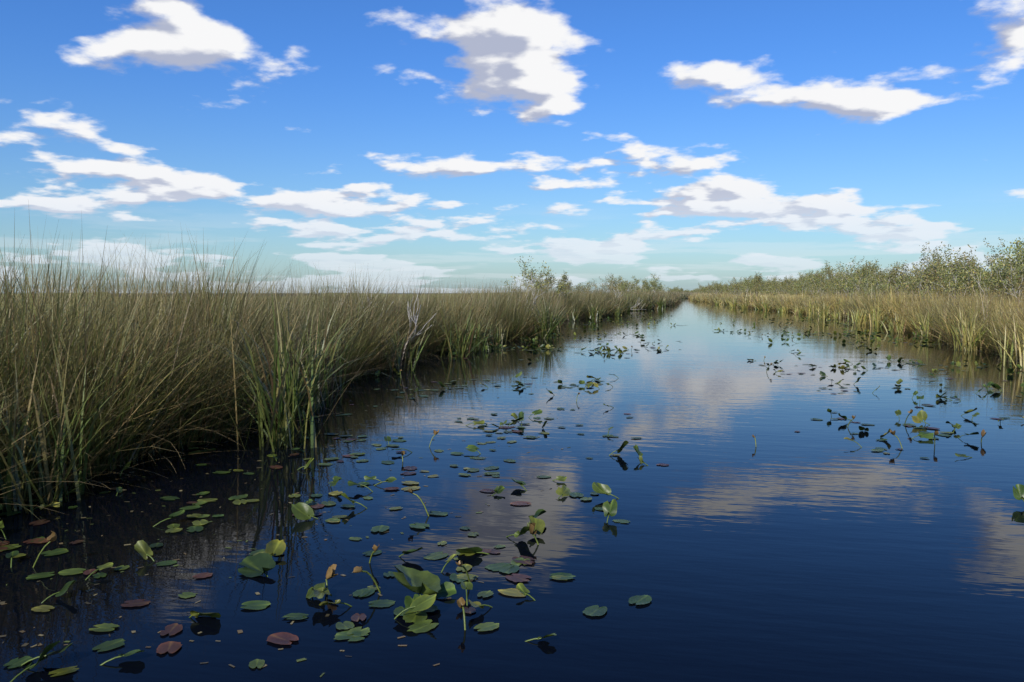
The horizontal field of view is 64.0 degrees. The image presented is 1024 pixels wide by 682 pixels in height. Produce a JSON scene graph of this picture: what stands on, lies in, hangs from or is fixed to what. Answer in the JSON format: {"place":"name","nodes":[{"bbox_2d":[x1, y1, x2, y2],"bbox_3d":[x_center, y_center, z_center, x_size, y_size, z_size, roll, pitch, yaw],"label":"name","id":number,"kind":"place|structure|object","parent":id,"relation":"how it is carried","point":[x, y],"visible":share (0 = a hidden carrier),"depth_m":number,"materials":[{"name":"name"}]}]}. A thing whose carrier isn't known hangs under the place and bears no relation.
{"place":"outdoors","nodes":[
{"label":"outdoors","id":0,"kind":"place"},
{"bbox_2d":[3,293,454,296],"bbox_3d":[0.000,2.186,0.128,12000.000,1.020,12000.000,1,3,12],"label":"ground","id":1,"kind":"structure","parent":0,"point":[255,295],"depth_m":3008.26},
{"bbox_2d":[0,200,692,545],"bbox_3d":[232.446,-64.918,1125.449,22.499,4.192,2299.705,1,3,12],"label":"marsh grass","id":2,"kind":"structure","parent":1,"relation":"on","point":[163,423],"depth_m":9.99,"materials":[{"name":"green plant"}]},
{"bbox_2d":[0,292,689,471],"bbox_3d":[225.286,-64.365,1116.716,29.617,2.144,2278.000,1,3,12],"label":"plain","id":3,"kind":"structure","parent":0,"point":[448,299],"depth_m":12.62,"materials":[{"name":"green plant"}]},
{"bbox_2d":[73,267,222,294],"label":"trees","id":4,"kind":"object","parent":3,"relation":"on","point":[182,282],"visible":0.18,"depth_m":27.95,"materials":[{"name":"green plant"}]},
{"bbox_2d":[334,282,433,346],"bbox_3d":[-3.804,-0.511,22.515,3.604,2.271,1.572,1,3,12],"label":"dead shrub","id":5,"kind":"object","parent":3,"relation":"on","point":[415,322],"visible":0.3,"depth_m":22.20,"materials":[{"name":"grey plant"}]},
{"bbox_2d":[507,272,551,312],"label":"dead shrub","id":6,"kind":"object","parent":3,"relation":"on","point":[532,284],"visible":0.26,"depth_m":38.41,"materials":[{"name":"grey plant"}]},
{"bbox_2d":[504,256,572,298],"bbox_3d":[1.787,-3.549,55.719,3.895,4.439,3.658,2,4,36],"label":"shrub","id":7,"kind":"object","parent":3,"relation":"on","point":[538,283],"visible":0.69,"depth_m":55.30,"materials":[{"name":"green plant"}]},
{"bbox_2d":[521,271,557,289],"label":"shrub","id":8,"kind":"object","parent":3,"relation":"on","point":[546,281],"visible":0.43,"depth_m":90.52,"materials":[{"name":"green plant"}]},
{"bbox_2d":[553,272,592,293],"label":"shrub","id":9,"kind":"object","parent":3,"relation":"on","point":[569,282],"visible":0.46,"depth_m":97.06,"materials":[{"name":"green plant"}]},
{"bbox_2d":[571,283,591,294],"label":"shrub","id":10,"kind":"object","parent":3,"relation":"on","point":[577,288],"visible":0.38,"depth_m":72.08,"materials":[{"name":"green plant"}]},
{"bbox_2d":[591,276,616,292],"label":"shrub","id":11,"kind":"object","parent":3,"relation":"on","point":[597,290],"visible":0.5,"depth_m":103.67,"materials":[{"name":"green plant"}]},
{"bbox_2d":[603,273,627,291],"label":"shrub","id":12,"kind":"object","parent":3,"relation":"on","point":[611,283],"visible":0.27,"depth_m":144.60,"materials":[{"name":"green plant"}]},
{"bbox_2d":[604,276,630,291],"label":"shrub","id":13,"kind":"object","parent":3,"relation":"on","point":[618,282],"visible":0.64,"depth_m":124.87,"materials":[{"name":"green plant"}]},
{"bbox_2d":[614,290,645,309],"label":"dead shrub","id":14,"kind":"object","parent":3,"relation":"on","point":[634,305],"visible":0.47,"depth_m":81.70,"materials":[{"name":"grey plant"}]},
{"bbox_2d":[619,282,649,292],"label":"shrub","id":15,"kind":"object","parent":3,"relation":"on","point":[624,286],"visible":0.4,"depth_m":112.42,"materials":[{"name":"green plant"}]},
{"bbox_2d":[621,276,649,291],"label":"shrub","id":16,"kind":"object","parent":3,"relation":"on","point":[634,284],"visible":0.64,"depth_m":118.27,"materials":[{"name":"green plant"}]},
{"bbox_2d":[649,273,662,290],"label":"shrub","id":17,"kind":"object","parent":3,"relation":"on","point":[655,283],"visible":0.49,"depth_m":149.61,"materials":[{"name":"green plant"}]},
{"bbox_2d":[642,278,670,293],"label":"shrub","id":18,"kind":"object","parent":3,"relation":"on","point":[653,282],"visible":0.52,"depth_m":136.06,"materials":[{"name":"green plant"}]},
{"bbox_2d":[0,298,1023,681],"bbox_3d":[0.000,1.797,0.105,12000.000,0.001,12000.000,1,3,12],"label":"water","id":19,"kind":"structure","parent":0,"point":[796,544],"depth_m":6.33,"materials":[{"name":"blue liquid"}]},
{"bbox_2d":[0,276,668,515],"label":"reeds","id":20,"kind":"object","parent":19,"relation":"on","point":[285,435],"visible":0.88,"depth_m":9.46,"materials":[{"name":"green plant"}]},
{"bbox_2d":[0,317,1022,676],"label":"floating debris","id":21,"kind":"object","parent":19,"relation":"on","point":[302,537],"visible":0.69,"depth_m":5.80,"materials":[{"name":"brown plant"}]},
{"bbox_2d":[0,306,1023,676],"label":"lily pads","id":22,"kind":"object","parent":19,"relation":"on","point":[426,584],"visible":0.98,"depth_m":5.63,"materials":[{"name":"green plant"}]},
{"bbox_2d":[0,323,1023,681],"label":"spatterdock stems","id":23,"kind":"object","parent":19,"relation":"in","point":[428,515],"visible":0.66,"depth_m":6.01,"materials":[{"name":"green plant"}]},
{"bbox_2d":[0,0,1023,292],"label":"sky","id":24,"kind":"structure","parent":0,"point":[688,143],"materials":[{"name":"blue"}]},
{"bbox_2d":[700,293,1023,337],"bbox_3d":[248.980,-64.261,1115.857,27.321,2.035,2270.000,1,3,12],"label":"thatch grass","id":25,"kind":"structure","parent":0,"point":[871,298],"depth_m":62.74,"materials":[{"name":"brown plant"}]},
{"bbox_2d":[708,280,732,293],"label":"shrub","id":26,"kind":"object","parent":25,"relation":"on","point":[717,288],"visible":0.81,"depth_m":166.73,"materials":[{"name":"green plant"}]},
{"bbox_2d":[724,277,739,294],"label":"shrub","id":27,"kind":"object","parent":25,"relation":"on","point":[737,287],"visible":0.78,"depth_m":135.04,"materials":[{"name":"green plant"}]},
{"bbox_2d":[729,277,755,294],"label":"shrub","id":28,"kind":"object","parent":25,"relation":"on","point":[748,290],"visible":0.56,"depth_m":130.52,"materials":[{"name":"green plant"}]},
{"bbox_2d":[745,279,757,295],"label":"shrub","id":29,"kind":"object","parent":25,"relation":"on","point":[748,284],"visible":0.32,"depth_m":123.73,"materials":[{"name":"green plant"}]},
{"bbox_2d":[751,273,774,293],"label":"shrub","id":30,"kind":"object","parent":25,"relation":"on","point":[760,278],"visible":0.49,"depth_m":120.45,"materials":[{"name":"green plant"}]},
{"bbox_2d":[754,282,773,292],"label":"shrub","id":31,"kind":"object","parent":25,"relation":"on","point":[761,289],"visible":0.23,"depth_m":113.53,"materials":[{"name":"green plant"}]},
{"bbox_2d":[757,275,778,291],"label":"shrub","id":32,"kind":"object","parent":25,"relation":"on","point":[765,282],"visible":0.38,"depth_m":109.87,"materials":[{"name":"green plant"}]},
{"bbox_2d":[762,278,791,293],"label":"shrub","id":33,"kind":"object","parent":25,"relation":"on","point":[766,286],"visible":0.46,"depth_m":106.07,"materials":[{"name":"green plant"}]},
{"bbox_2d":[766,278,789,293],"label":"shrub","id":34,"kind":"object","parent":25,"relation":"on","point":[776,287],"visible":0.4,"depth_m":97.31,"materials":[{"name":"green plant"}]},
{"bbox_2d":[772,284,794,295],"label":"shrub","id":35,"kind":"object","parent":25,"relation":"on","point":[788,289],"visible":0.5,"depth_m":93.54,"materials":[{"name":"green plant"}]},
{"bbox_2d":[778,278,795,292],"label":"shrub","id":36,"kind":"object","parent":25,"relation":"on","point":[782,283],"visible":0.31,"depth_m":98.32,"materials":[{"name":"green plant"}]},
{"bbox_2d":[783,276,799,290],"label":"shrub","id":37,"kind":"object","parent":25,"relation":"on","point":[792,284],"visible":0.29,"depth_m":100.49,"materials":[{"name":"green plant"}]},
{"bbox_2d":[788,276,809,294],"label":"shrub","id":38,"kind":"object","parent":25,"relation":"on","point":[796,289],"visible":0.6,"depth_m":90.27,"materials":[{"name":"green plant"}]},
{"bbox_2d":[796,272,824,292],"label":"shrub","id":39,"kind":"object","parent":25,"relation":"on","point":[816,278],"visible":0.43,"depth_m":90.69,"materials":[{"name":"green plant"}]},
{"bbox_2d":[795,275,828,292],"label":"shrub","id":40,"kind":"object","parent":25,"relation":"on","point":[811,282],"visible":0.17,"depth_m":93.82,"materials":[{"name":"green plant"}]},
{"bbox_2d":[806,270,824,292],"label":"shrub","id":41,"kind":"object","parent":25,"relation":"on","point":[817,271],"visible":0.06,"depth_m":99.26,"materials":[{"name":"green plant"}]},
{"bbox_2d":[808,267,827,279],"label":"shrub","id":42,"kind":"object","parent":25,"relation":"on","point":[819,273],"visible":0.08,"depth_m":110.03,"materials":[{"name":"green plant"}]},
{"bbox_2d":[805,280,835,296],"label":"shrub","id":43,"kind":"object","parent":25,"relation":"on","point":[813,288],"visible":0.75,"depth_m":81.06,"materials":[{"name":"green plant"}]},
{"bbox_2d":[810,266,836,291],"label":"shrub","id":44,"kind":"object","parent":25,"relation":"on","point":[832,280],"visible":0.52,"depth_m":84.33,"materials":[{"name":"green plant"}]},
{"bbox_2d":[814,282,836,296],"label":"shrub","id":45,"kind":"object","parent":25,"relation":"on","point":[825,291],"visible":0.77,"depth_m":77.24,"materials":[{"name":"green plant"}]},
{"bbox_2d":[816,268,841,285],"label":"shrub","id":46,"kind":"object","parent":25,"relation":"on","point":[827,274],"visible":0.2,"depth_m":95.19,"materials":[{"name":"green plant"}]},
{"bbox_2d":[824,262,842,280],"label":"shrub","id":47,"kind":"object","parent":25,"relation":"on","point":[826,266],"visible":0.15,"depth_m":102.61,"materials":[{"name":"green plant"}]},
{"bbox_2d":[829,262,861,293],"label":"shrub","id":48,"kind":"object","parent":25,"relation":"on","point":[841,275],"visible":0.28,"depth_m":81.13,"materials":[{"name":"green plant"}]},
{"bbox_2d":[831,265,866,295],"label":"shrub","id":49,"kind":"object","parent":25,"relation":"on","point":[846,282],"visible":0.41,"depth_m":74.20,"materials":[{"name":"green plant"}]},
{"bbox_2d":[835,256,871,289],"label":"shrub","id":50,"kind":"object","parent":25,"relation":"on","point":[852,268],"visible":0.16,"depth_m":88.92,"materials":[{"name":"green plant"}]},
{"bbox_2d":[835,261,875,294],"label":"shrub","id":51,"kind":"object","parent":25,"relation":"on","point":[863,271],"visible":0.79,"depth_m":70.62,"materials":[{"name":"green plant"}]},
{"bbox_2d":[688,280,1023,367],"bbox_3d":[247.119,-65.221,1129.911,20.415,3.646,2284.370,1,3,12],"label":"grass","id":52,"kind":"structure","parent":25,"relation":"on","point":[906,305],"depth_m":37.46,"materials":[{"name":"green plant"}]},
{"bbox_2d":[844,266,880,287],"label":"shrub","id":53,"kind":"object","parent":25,"relation":"on","point":[861,281],"visible":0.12,"depth_m":75.35,"materials":[{"name":"green plant"}]},
{"bbox_2d":[843,277,894,296],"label":"shrub","id":54,"kind":"object","parent":25,"relation":"on","point":[852,281],"visible":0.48,"depth_m":65.86,"materials":[{"name":"green plant"}]},
{"bbox_2d":[844,261,898,293],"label":"shrub","id":55,"kind":"object","parent":25,"relation":"on","point":[874,269],"visible":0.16,"depth_m":77.65,"materials":[{"name":"green plant"}]},
{"bbox_2d":[852,280,899,293],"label":"shrub","id":56,"kind":"object","parent":25,"relation":"on","point":[866,286],"visible":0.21,"depth_m":68.02,"materials":[{"name":"green plant"}]},
{"bbox_2d":[870,264,900,285],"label":"shrub","id":57,"kind":"object","parent":25,"relation":"on","point":[889,273],"visible":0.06,"depth_m":76.53,"materials":[{"name":"green plant"}]},
{"bbox_2d":[869,264,903,292],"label":"shrub","id":58,"kind":"object","parent":25,"relation":"on","point":[881,280],"visible":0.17,"depth_m":71.46,"materials":[{"name":"green plant"}]},
{"bbox_2d":[861,276,912,297],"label":"shrub","id":59,"kind":"object","parent":25,"relation":"on","point":[880,287],"visible":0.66,"depth_m":61.71,"materials":[{"name":"green plant"}]},
{"bbox_2d":[869,262,913,294],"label":"shrub","id":60,"kind":"object","parent":25,"relation":"on","point":[896,271],"visible":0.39,"depth_m":68.56,"materials":[{"name":"green plant"}]},
{"bbox_2d":[887,275,904,291],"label":"shrub","id":61,"kind":"object","parent":25,"relation":"on","point":[894,280],"visible":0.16,"depth_m":66.81,"materials":[{"name":"green plant"}]},
{"bbox_2d":[891,260,919,285],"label":"shrub","id":62,"kind":"object","parent":25,"relation":"on","point":[902,269],"visible":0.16,"depth_m":73.69,"materials":[{"name":"green plant"}]},
{"bbox_2d":[897,264,935,292],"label":"shrub","id":63,"kind":"object","parent":25,"relation":"on","point":[917,279],"visible":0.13,"depth_m":58.57,"materials":[{"name":"green plant"}]},
{"bbox_2d":[903,279,933,293],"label":"shrub","id":64,"kind":"object","parent":25,"relation":"on","point":[915,281],"visible":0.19,"depth_m":54.86,"materials":[{"name":"green plant"}]},
{"bbox_2d":[893,253,960,292],"bbox_3d":[31.649,-4.190,61.927,5.032,5.038,3.569,-1,4,-24],"label":"shrub","id":65,"kind":"object","parent":25,"relation":"on","point":[920,271],"visible":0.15,"depth_m":61.78,"materials":[{"name":"green plant"}]},
{"bbox_2d":[901,261,960,299],"bbox_3d":[24.429,-2.690,46.710,4.131,3.732,2.821,0,3,-1],"label":"shrub","id":66,"kind":"object","parent":25,"relation":"on","point":[929,276],"visible":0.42,"depth_m":46.23,"materials":[{"name":"green plant"}]},
{"bbox_2d":[903,241,967,291],"bbox_3d":[29.491,-4.100,56.873,4.354,5.466,4.088,1,4,21],"label":"shrub","id":67,"kind":"object","parent":25,"relation":"on","point":[914,271],"visible":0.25,"depth_m":56.28,"materials":[{"name":"green plant"}]},
{"bbox_2d":[915,247,966,278],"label":"shrub","id":68,"kind":"object","parent":25,"relation":"on","point":[938,259],"visible":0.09,"depth_m":59.40,"materials":[{"name":"green plant"}]},
{"bbox_2d":[914,257,993,291],"bbox_3d":[27.792,-3.168,51.273,3.226,4.298,4.476,-1,3,-17],"label":"shrub","id":69,"kind":"object","parent":25,"relation":"on","point":[930,268],"visible":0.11,"depth_m":52.45,"materials":[{"name":"green plant"}]},
{"bbox_2d":[920,268,989,300],"bbox_3d":[23.970,-2.354,44.389,3.390,3.316,2.404,0,3,-7],"label":"shrub","id":70,"kind":"object","parent":25,"relation":"on","point":[959,275],"visible":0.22,"depth_m":44.01,"materials":[{"name":"green plant"}]},
{"bbox_2d":[928,253,981,284],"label":"shrub","id":71,"kind":"object","parent":25,"relation":"on","point":[966,265],"visible":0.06,"depth_m":54.05,"materials":[{"name":"green plant"}]},
{"bbox_2d":[937,262,987,297],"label":"shrub","id":72,"kind":"object","parent":25,"relation":"on","point":[944,276],"visible":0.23,"depth_m":49.94,"materials":[{"name":"green plant"}]},
{"bbox_2d":[925,244,1009,297],"bbox_3d":[23.472,-2.739,41.905,3.676,4.435,3.915,1,3,9],"label":"shrub","id":73,"kind":"object","parent":25,"relation":"on","point":[952,284],"visible":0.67,"depth_m":41.80,"materials":[{"name":"green plant"}]},
{"bbox_2d":[952,266,1012,297],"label":"shrub","id":74,"kind":"object","parent":25,"relation":"on","point":[977,277],"visible":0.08,"depth_m":47.04,"materials":[{"name":"green plant"}]},
{"bbox_2d":[965,256,1012,292],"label":"shrub","id":75,"kind":"object","parent":25,"relation":"on","point":[989,268],"visible":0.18,"depth_m":44.24,"materials":[{"name":"green plant"}]},
{"bbox_2d":[962,237,1022,294],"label":"shrub","id":76,"kind":"object","parent":25,"relation":"on","point":[990,259],"visible":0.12,"depth_m":56.99,"materials":[{"name":"green plant"}]},
{"bbox_2d":[967,270,1023,300],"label":"shrub","id":77,"kind":"object","parent":25,"relation":"on","point":[989,277],"visible":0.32,"depth_m":39.66,"materials":[{"name":"green plant"}]},
{"bbox_2d":[975,238,1023,282],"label":"shrub","id":78,"kind":"object","parent":25,"relation":"on","point":[1013,252],"visible":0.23,"depth_m":49.00,"materials":[{"name":"green plant"}]},
{"bbox_2d":[990,237,1023,297],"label":"shrub","id":79,"kind":"object","parent":25,"relation":"on","point":[1015,258],"visible":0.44,"depth_m":39.40,"materials":[{"name":"green plant"}]},
{"bbox_2d":[991,263,1023,301],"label":"shrub","id":80,"kind":"object","parent":25,"relation":"on","point":[1021,282],"visible":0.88,"depth_m":33.65,"materials":[{"name":"green plant"}]},
{"bbox_2d":[995,250,1023,295],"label":"shrub","id":81,"kind":"object","parent":25,"relation":"on","point":[1009,264],"visible":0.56,"depth_m":38.21,"materials":[{"name":"green plant"}]},
{"bbox_2d":[997,256,1023,297],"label":"shrub","id":82,"kind":"object","parent":25,"relation":"on","point":[1022,266],"visible":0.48,"depth_m":36.01,"materials":[{"name":"green plant"}]}
]}

